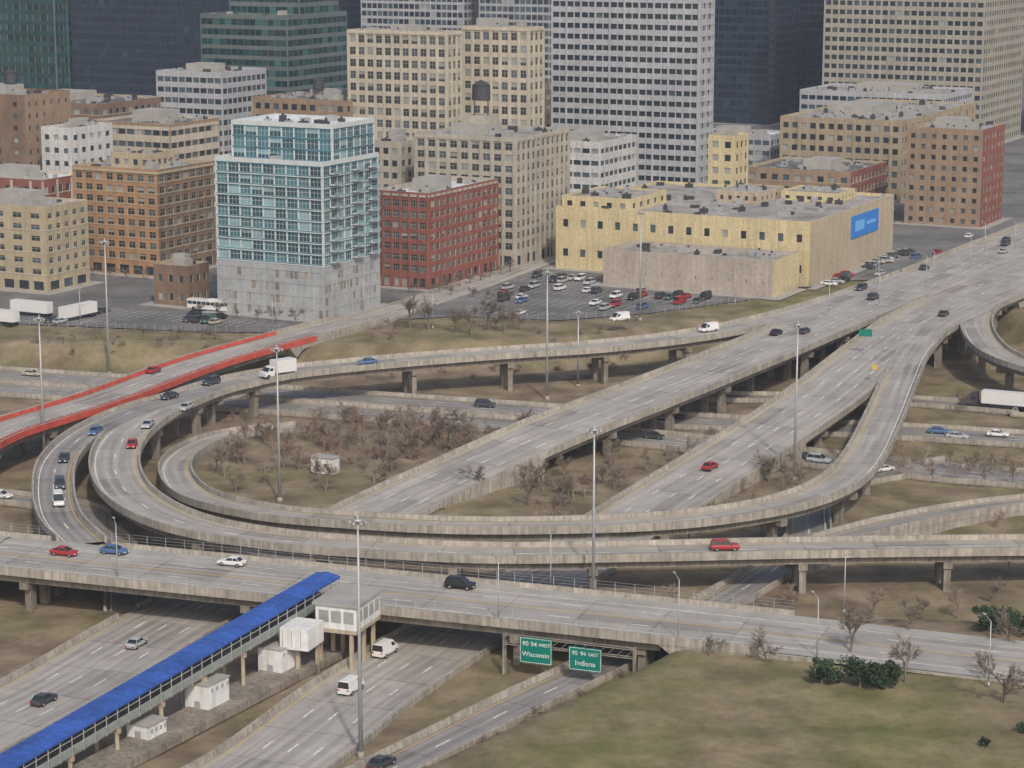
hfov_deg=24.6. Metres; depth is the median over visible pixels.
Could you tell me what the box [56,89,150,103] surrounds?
rooftop units
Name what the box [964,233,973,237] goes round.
car
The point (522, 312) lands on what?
parked car
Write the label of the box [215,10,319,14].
rooftop units
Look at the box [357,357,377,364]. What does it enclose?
car
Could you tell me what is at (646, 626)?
halsted bridge
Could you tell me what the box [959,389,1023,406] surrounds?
semi truck
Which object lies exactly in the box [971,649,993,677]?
bare tree
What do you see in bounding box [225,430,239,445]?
bare tree
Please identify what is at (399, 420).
bare tree
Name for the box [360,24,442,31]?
rooftop units
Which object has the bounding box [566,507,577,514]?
shrub
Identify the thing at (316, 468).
bare tree
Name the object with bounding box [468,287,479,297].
bare tree
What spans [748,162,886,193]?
walls
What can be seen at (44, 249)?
walls
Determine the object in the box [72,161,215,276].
walls
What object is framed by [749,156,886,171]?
roof
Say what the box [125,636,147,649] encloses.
car
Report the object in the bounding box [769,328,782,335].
car
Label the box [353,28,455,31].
roof
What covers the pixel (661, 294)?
parked car
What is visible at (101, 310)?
parked car
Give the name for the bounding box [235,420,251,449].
bare tree
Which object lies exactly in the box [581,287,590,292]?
parked car
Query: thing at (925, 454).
bare tree
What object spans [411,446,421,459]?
shrub
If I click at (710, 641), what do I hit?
bare tree
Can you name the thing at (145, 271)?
bare tree
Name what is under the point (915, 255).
suv
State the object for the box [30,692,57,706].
car
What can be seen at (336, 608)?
station house
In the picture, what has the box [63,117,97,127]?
rooftop units
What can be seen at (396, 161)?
building
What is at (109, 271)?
bare tree
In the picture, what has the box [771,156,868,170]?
rooftop units
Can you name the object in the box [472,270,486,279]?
bare tree
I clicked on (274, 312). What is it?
bare tree
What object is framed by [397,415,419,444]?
bare tree
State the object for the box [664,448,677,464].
bare tree
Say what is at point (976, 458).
bare tree
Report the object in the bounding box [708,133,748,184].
building
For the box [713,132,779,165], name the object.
walls
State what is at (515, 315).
bare tree
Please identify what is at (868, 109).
rooftop units
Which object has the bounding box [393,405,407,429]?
bare tree
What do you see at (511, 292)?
bare tree
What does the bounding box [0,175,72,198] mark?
walls
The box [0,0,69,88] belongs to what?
building
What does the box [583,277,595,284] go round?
parked car
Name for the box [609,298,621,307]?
parked car
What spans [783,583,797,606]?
bare tree
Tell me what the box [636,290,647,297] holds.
parked car
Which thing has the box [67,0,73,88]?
office tower
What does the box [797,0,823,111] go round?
office tower
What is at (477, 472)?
bare tree
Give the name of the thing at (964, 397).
bare tree
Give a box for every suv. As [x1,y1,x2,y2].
[54,475,65,488]
[201,375,220,385]
[444,575,476,590]
[474,398,496,407]
[709,538,739,551]
[806,452,831,463]
[855,282,867,290]
[867,292,878,299]
[910,252,921,259]
[1000,239,1010,245]
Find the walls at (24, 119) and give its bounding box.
[0,90,70,169]
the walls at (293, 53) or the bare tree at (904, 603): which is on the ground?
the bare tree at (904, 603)
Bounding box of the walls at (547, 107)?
[545,89,550,126]
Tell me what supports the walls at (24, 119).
on the street pavement
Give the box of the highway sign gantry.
[502,632,636,674]
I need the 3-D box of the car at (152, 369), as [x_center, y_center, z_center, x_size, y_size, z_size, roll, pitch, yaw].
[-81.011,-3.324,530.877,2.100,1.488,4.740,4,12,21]
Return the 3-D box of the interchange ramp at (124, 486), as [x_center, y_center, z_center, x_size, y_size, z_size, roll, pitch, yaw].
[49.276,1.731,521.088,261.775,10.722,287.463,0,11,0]
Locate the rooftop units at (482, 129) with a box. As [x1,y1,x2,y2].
[436,122,556,137]
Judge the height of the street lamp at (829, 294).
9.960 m
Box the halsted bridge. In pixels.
[0,522,1023,684]
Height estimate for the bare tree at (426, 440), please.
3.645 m
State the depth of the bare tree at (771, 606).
366.72 m
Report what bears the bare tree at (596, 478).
on the ground
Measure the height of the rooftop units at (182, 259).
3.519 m
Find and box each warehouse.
[379,174,498,291]
[542,181,898,289]
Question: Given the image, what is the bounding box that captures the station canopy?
[0,572,341,767]
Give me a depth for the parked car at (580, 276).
668.66 m
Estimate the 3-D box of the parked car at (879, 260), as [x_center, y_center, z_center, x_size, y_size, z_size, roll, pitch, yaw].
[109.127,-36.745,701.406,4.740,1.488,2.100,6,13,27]
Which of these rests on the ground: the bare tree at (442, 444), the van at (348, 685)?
the bare tree at (442, 444)
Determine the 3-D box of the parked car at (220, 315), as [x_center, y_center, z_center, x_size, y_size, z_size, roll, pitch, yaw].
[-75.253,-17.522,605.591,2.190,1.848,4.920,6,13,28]
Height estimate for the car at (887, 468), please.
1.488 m
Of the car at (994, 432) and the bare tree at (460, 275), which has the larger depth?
the bare tree at (460, 275)
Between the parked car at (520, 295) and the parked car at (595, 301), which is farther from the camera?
the parked car at (520, 295)
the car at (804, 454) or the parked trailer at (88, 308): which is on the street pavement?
the parked trailer at (88, 308)
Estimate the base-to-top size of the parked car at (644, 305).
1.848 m
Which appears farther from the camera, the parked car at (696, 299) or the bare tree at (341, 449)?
the parked car at (696, 299)
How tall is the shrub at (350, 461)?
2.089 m
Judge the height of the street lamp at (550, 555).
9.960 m
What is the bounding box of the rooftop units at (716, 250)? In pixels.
[637,243,775,260]
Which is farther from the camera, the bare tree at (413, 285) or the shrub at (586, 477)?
the bare tree at (413, 285)
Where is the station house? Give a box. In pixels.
[280,584,383,672]
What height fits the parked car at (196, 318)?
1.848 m
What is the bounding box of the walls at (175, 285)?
[153,262,209,306]
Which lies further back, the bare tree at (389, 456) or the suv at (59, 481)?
the bare tree at (389, 456)
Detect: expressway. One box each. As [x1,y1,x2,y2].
[0,221,1023,752]
[0,366,1023,447]
[0,379,1023,488]
[181,257,1023,767]
[699,391,1023,417]
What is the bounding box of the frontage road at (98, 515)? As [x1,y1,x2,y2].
[0,488,144,612]
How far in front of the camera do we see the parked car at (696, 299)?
630.42 m
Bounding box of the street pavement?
[0,66,1023,332]
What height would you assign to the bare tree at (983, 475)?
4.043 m
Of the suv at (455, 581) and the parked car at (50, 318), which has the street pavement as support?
the parked car at (50, 318)
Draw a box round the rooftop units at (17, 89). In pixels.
[0,83,49,94]
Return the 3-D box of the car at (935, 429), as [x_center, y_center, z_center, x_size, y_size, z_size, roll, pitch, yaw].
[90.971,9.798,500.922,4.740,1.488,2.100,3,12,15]
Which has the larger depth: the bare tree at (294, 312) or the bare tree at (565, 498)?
the bare tree at (294, 312)
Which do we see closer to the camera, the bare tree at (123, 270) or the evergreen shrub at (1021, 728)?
the evergreen shrub at (1021, 728)
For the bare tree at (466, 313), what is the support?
on the ground
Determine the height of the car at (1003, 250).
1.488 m
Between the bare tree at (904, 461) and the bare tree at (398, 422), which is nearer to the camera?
the bare tree at (904, 461)
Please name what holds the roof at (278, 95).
on the walls at (265, 105)
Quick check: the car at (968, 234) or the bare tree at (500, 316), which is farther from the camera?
the car at (968, 234)
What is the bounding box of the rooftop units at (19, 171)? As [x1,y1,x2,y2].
[0,163,57,179]
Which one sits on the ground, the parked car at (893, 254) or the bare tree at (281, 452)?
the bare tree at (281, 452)
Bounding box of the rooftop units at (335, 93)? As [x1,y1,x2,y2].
[271,88,347,99]
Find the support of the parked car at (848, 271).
on the street pavement
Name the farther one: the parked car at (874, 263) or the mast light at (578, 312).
the parked car at (874, 263)
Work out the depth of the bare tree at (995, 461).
465.27 m
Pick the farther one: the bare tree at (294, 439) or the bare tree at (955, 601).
the bare tree at (294, 439)
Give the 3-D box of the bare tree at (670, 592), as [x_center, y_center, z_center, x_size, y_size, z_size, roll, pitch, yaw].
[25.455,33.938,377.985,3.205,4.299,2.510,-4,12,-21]
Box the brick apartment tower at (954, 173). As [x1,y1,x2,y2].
[893,116,1011,229]
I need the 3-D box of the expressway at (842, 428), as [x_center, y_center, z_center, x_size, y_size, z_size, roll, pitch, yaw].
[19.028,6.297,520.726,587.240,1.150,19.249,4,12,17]
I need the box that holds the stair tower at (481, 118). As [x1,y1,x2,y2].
[463,114,498,122]
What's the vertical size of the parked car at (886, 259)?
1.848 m
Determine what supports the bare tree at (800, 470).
on the ground
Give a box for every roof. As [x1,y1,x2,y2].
[1,170,71,179]
[9,197,86,206]
[11,88,65,94]
[43,121,111,127]
[70,93,156,103]
[74,159,208,169]
[95,115,217,123]
[111,148,171,153]
[154,259,208,265]
[162,67,259,72]
[210,11,338,14]
[254,91,346,100]
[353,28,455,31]
[375,136,413,141]
[416,125,565,137]
[468,25,541,27]
[545,82,550,89]
[570,133,634,141]
[605,240,797,260]
[709,132,745,135]
[713,128,779,134]
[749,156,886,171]
[782,98,973,120]
[804,83,969,94]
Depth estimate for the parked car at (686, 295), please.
638.07 m
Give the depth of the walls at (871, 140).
848.79 m
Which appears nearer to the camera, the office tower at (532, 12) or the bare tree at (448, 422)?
the bare tree at (448, 422)
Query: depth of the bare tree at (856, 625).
333.30 m
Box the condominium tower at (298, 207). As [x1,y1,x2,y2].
[202,113,387,321]
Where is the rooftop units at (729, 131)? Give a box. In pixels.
[720,127,737,135]
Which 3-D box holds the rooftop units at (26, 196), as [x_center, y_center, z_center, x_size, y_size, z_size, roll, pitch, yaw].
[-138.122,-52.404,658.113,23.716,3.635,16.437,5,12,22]
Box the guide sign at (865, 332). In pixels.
[859,328,871,353]
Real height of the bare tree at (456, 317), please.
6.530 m
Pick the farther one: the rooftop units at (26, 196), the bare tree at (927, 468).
the rooftop units at (26, 196)
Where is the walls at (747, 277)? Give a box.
[603,249,799,297]
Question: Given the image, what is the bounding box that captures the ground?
[0,280,1023,767]
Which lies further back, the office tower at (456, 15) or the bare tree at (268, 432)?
the office tower at (456, 15)
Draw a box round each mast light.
[33,315,45,449]
[99,238,110,372]
[270,345,282,501]
[348,514,366,758]
[542,269,552,399]
[573,310,582,386]
[586,425,601,588]
[636,210,645,320]
[791,321,804,480]
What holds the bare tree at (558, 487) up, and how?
on the ground
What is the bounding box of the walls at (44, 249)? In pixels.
[0,200,89,291]
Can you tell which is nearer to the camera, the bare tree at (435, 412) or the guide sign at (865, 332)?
the bare tree at (435, 412)
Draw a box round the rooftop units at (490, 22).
[476,17,529,27]
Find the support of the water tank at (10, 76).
on the roof at (32, 89)
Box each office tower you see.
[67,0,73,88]
[70,0,228,95]
[338,0,360,28]
[361,0,478,30]
[479,0,550,81]
[551,0,714,185]
[713,0,799,125]
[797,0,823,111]
[822,0,1023,143]
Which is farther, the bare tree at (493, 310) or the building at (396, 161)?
the building at (396, 161)
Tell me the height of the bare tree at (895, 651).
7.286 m
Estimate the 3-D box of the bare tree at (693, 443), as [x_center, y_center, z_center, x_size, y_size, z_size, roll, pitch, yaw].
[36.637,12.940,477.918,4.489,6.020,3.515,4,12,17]
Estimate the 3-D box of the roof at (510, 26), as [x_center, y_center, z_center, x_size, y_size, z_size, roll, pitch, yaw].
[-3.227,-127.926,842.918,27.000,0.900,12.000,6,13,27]
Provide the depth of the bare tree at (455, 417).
498.42 m
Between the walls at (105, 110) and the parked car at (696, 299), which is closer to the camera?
the parked car at (696, 299)
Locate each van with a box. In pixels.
[52,489,64,506]
[337,674,364,695]
[372,638,398,657]
[609,311,629,321]
[698,321,718,332]
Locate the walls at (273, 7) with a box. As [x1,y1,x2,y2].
[229,0,337,14]
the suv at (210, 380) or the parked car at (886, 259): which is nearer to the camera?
the suv at (210, 380)
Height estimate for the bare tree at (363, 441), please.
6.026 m
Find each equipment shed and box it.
[127,713,167,739]
[185,672,229,709]
[256,637,295,672]
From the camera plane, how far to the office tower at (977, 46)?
1044.63 m
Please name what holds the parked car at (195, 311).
on the street pavement
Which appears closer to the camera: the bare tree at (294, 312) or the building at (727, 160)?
the bare tree at (294, 312)
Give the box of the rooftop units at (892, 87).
[814,81,954,93]
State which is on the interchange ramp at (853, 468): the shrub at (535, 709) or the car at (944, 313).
the car at (944, 313)
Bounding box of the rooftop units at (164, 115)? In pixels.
[131,107,207,123]
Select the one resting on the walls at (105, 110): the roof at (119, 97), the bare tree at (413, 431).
the roof at (119, 97)
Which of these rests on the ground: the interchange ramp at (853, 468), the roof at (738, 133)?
the interchange ramp at (853, 468)
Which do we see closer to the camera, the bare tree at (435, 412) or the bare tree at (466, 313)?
the bare tree at (435, 412)
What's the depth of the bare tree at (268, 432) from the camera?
487.73 m
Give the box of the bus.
[187,297,226,311]
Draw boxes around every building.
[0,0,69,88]
[156,68,266,154]
[347,29,462,139]
[375,140,413,187]
[414,128,569,266]
[461,26,544,126]
[570,135,636,192]
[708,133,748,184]
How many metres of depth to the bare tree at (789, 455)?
467.37 m
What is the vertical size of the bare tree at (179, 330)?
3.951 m
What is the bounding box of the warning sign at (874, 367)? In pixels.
[872,364,877,375]
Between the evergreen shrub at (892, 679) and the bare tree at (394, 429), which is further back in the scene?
the bare tree at (394, 429)
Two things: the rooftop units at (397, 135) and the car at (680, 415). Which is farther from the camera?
the rooftop units at (397, 135)
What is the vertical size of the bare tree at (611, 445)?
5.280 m
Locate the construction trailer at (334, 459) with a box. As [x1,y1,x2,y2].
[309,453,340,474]
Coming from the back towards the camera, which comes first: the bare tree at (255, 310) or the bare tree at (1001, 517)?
the bare tree at (255, 310)
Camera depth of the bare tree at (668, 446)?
480.42 m
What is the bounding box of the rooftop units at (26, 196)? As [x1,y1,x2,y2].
[0,187,61,206]
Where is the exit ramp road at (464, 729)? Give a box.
[344,456,969,767]
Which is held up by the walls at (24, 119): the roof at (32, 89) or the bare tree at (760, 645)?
the roof at (32, 89)
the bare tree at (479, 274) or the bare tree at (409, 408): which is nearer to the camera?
the bare tree at (409, 408)
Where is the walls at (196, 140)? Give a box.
[90,117,219,204]
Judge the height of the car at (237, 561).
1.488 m
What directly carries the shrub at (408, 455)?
on the ground
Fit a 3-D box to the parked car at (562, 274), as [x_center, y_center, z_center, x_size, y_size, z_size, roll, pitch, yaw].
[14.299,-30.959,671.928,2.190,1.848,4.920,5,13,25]
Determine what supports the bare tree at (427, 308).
on the ground
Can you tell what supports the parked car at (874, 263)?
on the street pavement
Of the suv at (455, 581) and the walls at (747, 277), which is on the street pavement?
the walls at (747, 277)
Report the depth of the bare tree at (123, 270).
672.15 m
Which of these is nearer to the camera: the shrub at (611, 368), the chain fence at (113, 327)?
the shrub at (611, 368)
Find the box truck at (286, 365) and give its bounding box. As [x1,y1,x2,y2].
[259,357,296,378]
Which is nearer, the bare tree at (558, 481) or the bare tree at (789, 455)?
the bare tree at (558, 481)
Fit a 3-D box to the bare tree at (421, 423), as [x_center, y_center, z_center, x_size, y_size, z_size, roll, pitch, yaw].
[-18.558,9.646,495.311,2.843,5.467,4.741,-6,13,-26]
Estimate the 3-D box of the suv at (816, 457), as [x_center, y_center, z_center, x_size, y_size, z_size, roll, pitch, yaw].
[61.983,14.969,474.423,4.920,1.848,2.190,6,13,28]
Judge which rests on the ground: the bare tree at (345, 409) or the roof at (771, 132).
the bare tree at (345, 409)
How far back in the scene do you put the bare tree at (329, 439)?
485.69 m
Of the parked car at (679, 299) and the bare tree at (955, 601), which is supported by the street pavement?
the parked car at (679, 299)
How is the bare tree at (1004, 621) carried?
on the ground
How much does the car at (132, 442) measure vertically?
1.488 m
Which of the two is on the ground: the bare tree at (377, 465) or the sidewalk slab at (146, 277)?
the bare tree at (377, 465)
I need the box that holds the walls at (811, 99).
[799,88,972,111]
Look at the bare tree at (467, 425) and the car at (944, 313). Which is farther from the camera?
the car at (944, 313)
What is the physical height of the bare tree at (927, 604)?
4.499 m
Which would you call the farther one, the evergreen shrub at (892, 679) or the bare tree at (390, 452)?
the bare tree at (390, 452)
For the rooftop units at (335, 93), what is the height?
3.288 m
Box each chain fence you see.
[13,319,258,332]
[467,279,822,320]
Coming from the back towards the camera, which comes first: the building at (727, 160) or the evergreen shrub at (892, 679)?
the building at (727, 160)
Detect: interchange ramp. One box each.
[32,379,261,544]
[88,270,1023,593]
[158,300,1023,540]
[774,493,1023,574]
[960,305,1023,390]
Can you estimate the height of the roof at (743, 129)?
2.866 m
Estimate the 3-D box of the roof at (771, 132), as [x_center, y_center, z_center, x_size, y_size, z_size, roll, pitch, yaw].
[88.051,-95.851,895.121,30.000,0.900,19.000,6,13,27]
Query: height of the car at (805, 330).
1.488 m
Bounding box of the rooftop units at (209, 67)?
[174,62,246,72]
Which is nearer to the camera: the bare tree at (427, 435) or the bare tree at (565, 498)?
the bare tree at (565, 498)
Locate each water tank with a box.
[4,69,17,83]
[313,76,324,98]
[472,80,490,115]
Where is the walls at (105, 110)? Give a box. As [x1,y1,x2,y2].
[70,97,160,120]
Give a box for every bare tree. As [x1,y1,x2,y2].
[106,266,117,277]
[117,267,128,278]
[135,264,149,280]
[168,326,180,334]
[201,327,211,339]
[204,447,223,470]
[212,445,248,474]
[213,297,228,311]
[219,464,233,477]
[223,411,237,426]
[224,470,251,491]
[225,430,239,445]
[228,435,248,462]
[228,439,251,463]
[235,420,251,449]
[239,408,253,424]
[249,414,268,441]
[254,308,268,318]
[257,453,276,473]
[259,421,283,448]
[260,411,286,434]
[269,455,281,471]
[270,308,282,322]
[275,447,294,469]
[276,439,310,468]
[280,431,297,448]
[283,430,299,453]
[287,441,306,456]
[289,306,305,323]
[293,419,307,435]
[301,422,311,440]
[304,406,329,432]
[307,420,322,439]
[308,450,338,483]
[309,414,327,432]
[310,415,320,429]
[310,421,341,441]
[310,458,340,493]
[317,421,343,447]
[318,430,336,451]
[322,437,336,452]
[330,438,341,452]
[331,448,344,457]
[334,398,351,424]
[337,412,354,424]
[340,427,355,450]
[341,422,363,445]
[348,404,368,425]
[349,412,370,442]
[355,438,371,461]
[357,442,373,473]
[364,457,388,483]
[369,430,393,463]
[369,433,383,453]
[371,467,387,478]
[374,444,405,467]
[375,405,400,436]
[376,431,404,464]
[378,422,390,433]
[383,316,400,333]
[383,407,393,431]
[384,445,401,473]
[387,424,402,442]
[389,427,415,453]
[390,415,410,427]
[392,418,405,430]
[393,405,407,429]
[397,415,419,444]
[397,432,417,456]
[399,292,423,327]
[402,426,428,445]
[404,402,421,426]
[407,280,421,292]
[407,410,414,425]
[409,422,424,448]
[412,425,432,449]
[413,296,438,330]
[413,412,425,428]
[417,417,429,434]
[419,435,431,446]
[425,420,443,445]
[426,404,441,430]
[429,419,447,438]
[433,415,462,448]
[434,414,452,439]
[434,430,457,452]
[435,281,445,291]
[441,274,458,287]
[442,285,453,294]
[443,405,467,437]
[445,303,478,335]
[447,310,464,331]
[452,268,463,285]
[453,433,469,448]
[455,417,476,436]
[455,464,485,480]
[458,414,475,424]
[463,425,482,440]
[464,431,479,443]
[465,274,474,281]
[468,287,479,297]
[468,419,493,435]
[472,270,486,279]
[477,298,507,329]
[484,265,494,274]
[485,287,496,298]
[491,317,499,328]
[492,262,509,273]
[496,304,515,333]
[505,289,514,300]
[506,258,514,271]
[507,303,528,328]
[515,407,532,420]
[517,459,549,491]
[517,468,559,505]
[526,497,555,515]
[547,478,563,499]
[547,489,568,515]
[554,475,563,494]
[555,454,573,475]
[555,471,574,499]
[561,472,578,498]
[573,472,595,496]
[585,471,601,491]
[587,459,616,483]
[590,323,605,334]
[602,438,620,454]
[605,461,625,489]
[613,461,634,482]
[633,445,650,471]
[662,584,677,597]
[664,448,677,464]
[665,444,673,457]
[683,434,700,451]
[702,499,729,506]
[705,634,725,655]
[739,479,753,492]
[743,493,757,499]
[747,622,782,661]
[750,448,789,481]
[758,454,778,482]
[759,600,773,607]
[773,473,795,490]
[781,590,797,609]
[783,452,802,471]
[783,471,800,487]
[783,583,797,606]
[794,467,806,484]
[822,442,841,457]
[837,602,881,651]
[845,604,854,615]
[854,608,861,617]
[861,587,886,615]
[887,630,922,682]
[889,442,914,464]
[893,460,915,472]
[896,597,925,629]
[913,594,930,619]
[916,444,936,465]
[921,460,934,481]
[942,448,956,469]
[946,461,968,477]
[947,588,964,618]
[953,391,971,413]
[960,449,988,470]
[970,651,1023,702]
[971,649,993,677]
[975,467,986,479]
[985,450,1003,473]
[986,575,1006,604]
[991,510,1007,527]
[991,605,1023,640]
[995,452,1023,471]
[1005,464,1017,481]
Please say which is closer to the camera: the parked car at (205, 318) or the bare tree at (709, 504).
the bare tree at (709, 504)
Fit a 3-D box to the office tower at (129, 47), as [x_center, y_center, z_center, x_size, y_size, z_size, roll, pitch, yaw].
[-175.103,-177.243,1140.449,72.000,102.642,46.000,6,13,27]
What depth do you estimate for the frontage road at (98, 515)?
424.94 m
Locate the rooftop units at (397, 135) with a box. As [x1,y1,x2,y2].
[381,128,406,141]
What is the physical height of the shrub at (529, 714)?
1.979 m
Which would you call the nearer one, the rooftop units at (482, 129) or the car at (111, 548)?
the car at (111, 548)
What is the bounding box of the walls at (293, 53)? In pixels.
[200,11,347,94]
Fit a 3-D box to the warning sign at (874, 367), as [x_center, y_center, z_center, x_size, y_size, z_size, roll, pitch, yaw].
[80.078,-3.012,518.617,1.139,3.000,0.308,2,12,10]
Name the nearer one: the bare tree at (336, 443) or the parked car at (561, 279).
the bare tree at (336, 443)
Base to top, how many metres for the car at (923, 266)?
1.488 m
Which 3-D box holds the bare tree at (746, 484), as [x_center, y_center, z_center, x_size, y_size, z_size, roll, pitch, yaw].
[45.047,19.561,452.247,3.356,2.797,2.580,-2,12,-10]
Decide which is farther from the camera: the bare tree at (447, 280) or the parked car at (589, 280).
the parked car at (589, 280)
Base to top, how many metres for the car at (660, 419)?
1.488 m
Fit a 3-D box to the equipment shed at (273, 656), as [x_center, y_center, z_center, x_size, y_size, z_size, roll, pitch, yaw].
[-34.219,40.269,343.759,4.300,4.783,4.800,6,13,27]
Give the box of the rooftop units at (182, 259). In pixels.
[173,253,195,265]
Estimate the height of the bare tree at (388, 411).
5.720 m
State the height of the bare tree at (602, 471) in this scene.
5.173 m
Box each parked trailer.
[0,308,19,326]
[10,298,52,317]
[58,300,96,318]
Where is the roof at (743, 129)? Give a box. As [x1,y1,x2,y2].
[713,125,768,134]
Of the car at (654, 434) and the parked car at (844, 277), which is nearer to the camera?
the car at (654, 434)
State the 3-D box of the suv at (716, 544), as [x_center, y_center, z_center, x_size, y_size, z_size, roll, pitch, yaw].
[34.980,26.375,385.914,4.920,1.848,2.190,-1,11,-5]
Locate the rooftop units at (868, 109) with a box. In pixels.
[807,99,965,120]
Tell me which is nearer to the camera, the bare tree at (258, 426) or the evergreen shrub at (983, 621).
the evergreen shrub at (983, 621)
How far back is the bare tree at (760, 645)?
330.63 m
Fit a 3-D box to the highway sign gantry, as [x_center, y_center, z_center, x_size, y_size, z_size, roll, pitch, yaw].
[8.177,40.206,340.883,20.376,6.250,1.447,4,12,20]
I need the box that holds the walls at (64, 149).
[41,123,112,171]
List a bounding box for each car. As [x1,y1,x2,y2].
[0,489,13,498]
[21,369,39,376]
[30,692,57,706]
[43,316,56,323]
[49,545,78,556]
[52,317,67,323]
[58,452,69,462]
[88,425,102,434]
[96,307,109,313]
[99,543,128,555]
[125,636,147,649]
[126,438,137,448]
[141,419,154,428]
[145,366,161,373]
[159,391,178,399]
[179,402,193,410]
[181,315,192,321]
[186,309,201,315]
[190,314,202,322]
[200,313,216,323]
[208,318,222,324]
[216,312,227,318]
[217,555,246,567]
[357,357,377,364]
[366,754,396,767]
[441,412,460,420]
[497,292,510,301]
[501,282,514,289]
[515,293,527,298]
[515,296,528,302]
[515,309,525,314]
[518,285,530,291]
[527,280,539,288]
[531,270,542,277]
[548,274,559,282]
[553,283,565,290]
[556,276,568,282]
[557,272,567,276]
[567,274,576,280]
[574,273,586,280]
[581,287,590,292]
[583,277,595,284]
[589,299,601,305]
[590,286,602,293]
[598,303,611,310]
[609,290,622,298]
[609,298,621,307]
[626,292,638,300]
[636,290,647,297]
[636,302,648,309]
[642,431,665,439]
[654,291,665,298]
[657,417,674,422]
[663,293,674,299]
[673,290,683,296]
[673,295,686,304]
[674,412,686,419]
[681,292,691,298]
[691,297,703,303]
[699,290,711,299]
[701,461,718,470]
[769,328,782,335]
[799,327,810,333]
[802,451,807,458]
[821,280,837,285]
[828,277,844,283]
[832,273,844,276]
[837,275,850,280]
[839,270,854,275]
[860,261,876,265]
[862,263,877,268]
[870,258,885,263]
[875,269,885,275]
[878,256,893,262]
[879,464,894,472]
[886,252,899,257]
[894,249,910,255]
[919,264,929,269]
[927,426,949,434]
[932,249,941,253]
[938,310,949,316]
[945,431,968,438]
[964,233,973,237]
[986,429,1008,437]
[998,248,1007,253]
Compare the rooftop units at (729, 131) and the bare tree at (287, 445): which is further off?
the rooftop units at (729, 131)
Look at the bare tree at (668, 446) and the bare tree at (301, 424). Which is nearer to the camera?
the bare tree at (668, 446)
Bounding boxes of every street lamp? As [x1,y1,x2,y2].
[79,286,84,323]
[112,516,118,577]
[272,292,277,330]
[432,289,438,328]
[492,554,498,617]
[550,531,557,584]
[672,571,679,636]
[810,590,818,656]
[824,277,829,315]
[843,553,856,614]
[875,268,879,305]
[981,612,991,687]
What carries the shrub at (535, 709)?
on the ground
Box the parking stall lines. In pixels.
[37,249,924,326]
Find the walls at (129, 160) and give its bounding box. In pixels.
[111,150,174,168]
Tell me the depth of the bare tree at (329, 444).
485.75 m
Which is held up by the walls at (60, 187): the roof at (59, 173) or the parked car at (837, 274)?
the roof at (59, 173)
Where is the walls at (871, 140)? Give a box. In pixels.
[779,103,975,202]
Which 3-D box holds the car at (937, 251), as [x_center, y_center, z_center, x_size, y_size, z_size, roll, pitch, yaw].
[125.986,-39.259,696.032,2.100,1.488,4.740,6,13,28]
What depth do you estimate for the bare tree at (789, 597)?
370.13 m
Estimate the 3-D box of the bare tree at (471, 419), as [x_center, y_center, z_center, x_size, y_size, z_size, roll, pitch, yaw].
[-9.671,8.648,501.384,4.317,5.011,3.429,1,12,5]
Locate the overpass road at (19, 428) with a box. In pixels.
[0,258,555,458]
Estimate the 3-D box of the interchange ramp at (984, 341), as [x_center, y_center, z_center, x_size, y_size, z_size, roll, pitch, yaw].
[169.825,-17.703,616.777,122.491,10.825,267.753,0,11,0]
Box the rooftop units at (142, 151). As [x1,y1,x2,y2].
[123,148,161,153]
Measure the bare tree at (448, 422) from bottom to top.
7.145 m
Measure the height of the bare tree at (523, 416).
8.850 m
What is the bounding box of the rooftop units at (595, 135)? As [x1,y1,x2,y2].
[570,129,626,141]
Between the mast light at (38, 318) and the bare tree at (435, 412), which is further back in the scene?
the bare tree at (435, 412)
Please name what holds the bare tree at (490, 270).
on the ground
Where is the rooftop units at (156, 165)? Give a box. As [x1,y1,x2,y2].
[91,159,188,169]
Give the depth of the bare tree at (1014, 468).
456.18 m
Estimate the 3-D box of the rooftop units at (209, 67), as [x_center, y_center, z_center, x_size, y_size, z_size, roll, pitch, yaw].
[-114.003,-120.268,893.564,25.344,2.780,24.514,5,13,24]
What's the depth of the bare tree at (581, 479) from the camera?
447.40 m
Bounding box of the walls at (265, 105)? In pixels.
[252,97,352,116]
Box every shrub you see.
[213,332,222,339]
[257,473,271,481]
[341,454,353,464]
[404,448,417,458]
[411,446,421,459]
[480,733,489,741]
[521,712,535,722]
[530,704,546,716]
[548,698,563,709]
[552,492,569,505]
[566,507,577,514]
[582,472,598,484]
[605,452,619,464]
[608,363,619,370]
[703,427,714,434]
[808,656,840,683]
[835,655,901,686]
[866,659,902,688]
[971,605,1005,631]
[978,736,990,745]
[980,604,1023,635]
[1016,721,1023,732]
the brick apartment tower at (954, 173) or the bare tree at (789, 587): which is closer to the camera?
the bare tree at (789, 587)
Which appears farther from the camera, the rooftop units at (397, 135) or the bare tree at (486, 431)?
the rooftop units at (397, 135)
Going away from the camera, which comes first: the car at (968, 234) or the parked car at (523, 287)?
the parked car at (523, 287)
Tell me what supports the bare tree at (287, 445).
on the ground
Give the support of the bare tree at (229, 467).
on the ground
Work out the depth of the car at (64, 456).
444.72 m
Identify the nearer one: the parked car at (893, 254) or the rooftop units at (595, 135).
the parked car at (893, 254)
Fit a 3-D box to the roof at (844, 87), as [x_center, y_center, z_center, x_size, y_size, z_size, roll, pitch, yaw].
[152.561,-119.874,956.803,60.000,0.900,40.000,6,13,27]
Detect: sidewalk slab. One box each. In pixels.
[0,281,104,294]
[90,263,216,278]
[139,301,191,309]
[591,280,810,300]
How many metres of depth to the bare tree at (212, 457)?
467.87 m
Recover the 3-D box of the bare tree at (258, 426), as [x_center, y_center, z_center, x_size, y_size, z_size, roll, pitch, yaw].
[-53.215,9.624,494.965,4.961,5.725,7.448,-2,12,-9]

